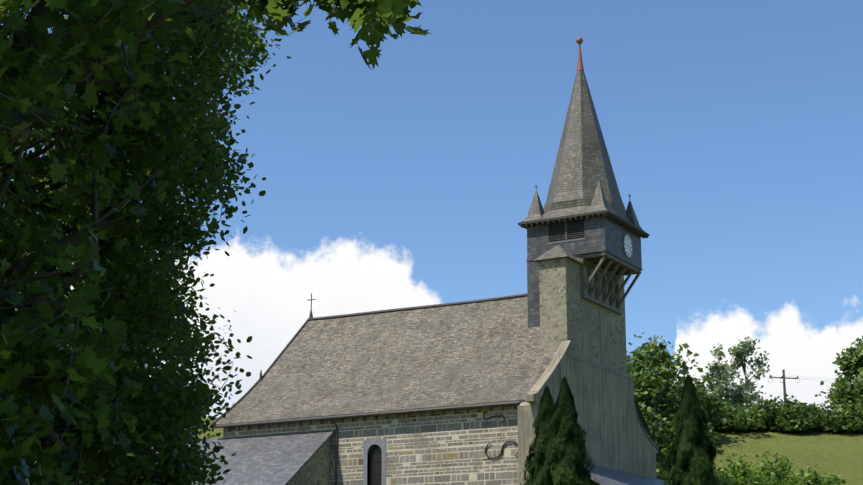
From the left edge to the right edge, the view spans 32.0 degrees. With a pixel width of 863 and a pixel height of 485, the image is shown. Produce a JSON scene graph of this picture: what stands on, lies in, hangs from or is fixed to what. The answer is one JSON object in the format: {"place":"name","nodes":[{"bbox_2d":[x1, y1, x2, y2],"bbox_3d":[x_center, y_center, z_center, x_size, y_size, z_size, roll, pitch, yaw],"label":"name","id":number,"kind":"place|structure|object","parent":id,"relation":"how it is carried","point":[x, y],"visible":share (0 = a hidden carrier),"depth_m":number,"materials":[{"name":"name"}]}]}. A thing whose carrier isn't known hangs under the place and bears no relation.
{"place":"outdoors","nodes":[
{"label":"outdoors","id":0,"kind":"place"},
{"bbox_2d":[0,0,862,417],"label":"sky","id":1,"kind":"structure","parent":0,"point":[732,130],"materials":[{"name":"blue"}]},
{"bbox_2d":[185,417,862,484],"bbox_3d":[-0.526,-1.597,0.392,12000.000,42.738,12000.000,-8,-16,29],"label":"terrain","id":2,"kind":"structure","parent":0,"point":[839,453],"depth_m":133.78,"materials":[{"name":"green plant"}]},
{"bbox_2d":[0,0,290,484],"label":"tree branches","id":3,"kind":"object","parent":2,"relation":"on","point":[144,302],"visible":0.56,"depth_m":19.61,"materials":[{"name":"green plant"}]},
{"bbox_2d":[0,0,431,484],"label":"plane tree branches","id":4,"kind":"object","parent":2,"relation":"on","point":[45,369],"visible":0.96,"depth_m":13.41,"materials":[{"name":"green plant"}]},
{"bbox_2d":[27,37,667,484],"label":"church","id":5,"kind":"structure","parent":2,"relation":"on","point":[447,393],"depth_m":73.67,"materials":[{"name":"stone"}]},
{"bbox_2d":[363,438,385,484],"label":"window","id":6,"kind":"structure","parent":5,"relation":"in","point":[377,474],"depth_m":71.41,"materials":[{"name":"stone"}]},
{"bbox_2d":[520,385,553,484],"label":"conifer tree","id":7,"kind":"object","parent":2,"relation":"on","point":[540,424],"visible":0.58,"depth_m":56.47,"materials":[{"name":"green plant"}]},
{"bbox_2d":[537,377,595,484],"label":"conifer tree","id":8,"kind":"object","parent":2,"relation":"on","point":[563,463],"visible":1,"depth_m":54.28,"materials":[{"name":"green plant"}]},
{"bbox_2d":[626,334,681,482],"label":"tree","id":9,"kind":"object","parent":2,"relation":"on","point":[669,403],"visible":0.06,"depth_m":112.99,"materials":[{"name":"green plant"}]},
{"bbox_2d":[626,328,707,482],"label":"tree","id":10,"kind":"object","parent":2,"relation":"on","point":[653,365],"visible":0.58,"depth_m":109.80,"materials":[{"name":"green plant"}]},
{"bbox_2d":[648,409,719,450],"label":"shrubs","id":11,"kind":"object","parent":2,"relation":"on","point":[714,435],"visible":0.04,"depth_m":132.13,"materials":[{"name":"green plant"}]},
{"bbox_2d":[660,375,718,484],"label":"conifer tree","id":12,"kind":"object","parent":2,"relation":"on","point":[692,453],"visible":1,"depth_m":46.29,"materials":[{"name":"green plant"}]},
{"bbox_2d":[663,368,733,432],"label":"tree","id":13,"kind":"object","parent":2,"relation":"on","point":[710,414],"visible":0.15,"depth_m":136.78,"materials":[{"name":"green plant"}]},
{"bbox_2d":[699,343,741,405],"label":"tree","id":14,"kind":"object","parent":2,"relation":"on","point":[718,367],"visible":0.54,"depth_m":146.64,"materials":[{"name":"green plant"}]},
{"bbox_2d":[717,355,745,406],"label":"tree","id":15,"kind":"object","parent":2,"relation":"on","point":[735,401],"visible":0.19,"depth_m":149.73,"materials":[{"name":"green plant"}]},
{"bbox_2d":[725,335,771,404],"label":"tree","id":16,"kind":"object","parent":2,"relation":"on","point":[745,349],"visible":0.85,"depth_m":149.35,"materials":[{"name":"green plant"}]},
{"bbox_2d":[659,446,846,484],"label":"bright bushes","id":17,"kind":"object","parent":2,"relation":"on","point":[742,474],"visible":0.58,"depth_m":116.89,"materials":[{"name":"green plant"}]},
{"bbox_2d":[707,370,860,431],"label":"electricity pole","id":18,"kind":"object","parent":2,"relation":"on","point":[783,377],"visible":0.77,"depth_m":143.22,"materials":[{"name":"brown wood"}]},
{"bbox_2d":[707,392,862,432],"bbox_3d":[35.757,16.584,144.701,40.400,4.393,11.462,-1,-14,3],"label":"hedge row","id":19,"kind":"object","parent":2,"relation":"on","point":[767,406],"visible":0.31,"depth_m":141.59,"materials":[{"name":"green plant"}]},
{"bbox_2d":[815,337,862,406],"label":"tree","id":20,"kind":"object","parent":2,"relation":"on","point":[848,364],"visible":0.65,"depth_m":149.35,"materials":[{"name":"green plant"}]},
{"bbox_2d":[847,336,862,403],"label":"tree","id":21,"kind":"object","parent":2,"relation":"on","point":[860,379],"visible":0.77,"depth_m":145.64,"materials":[{"name":"green plant"}]}
]}

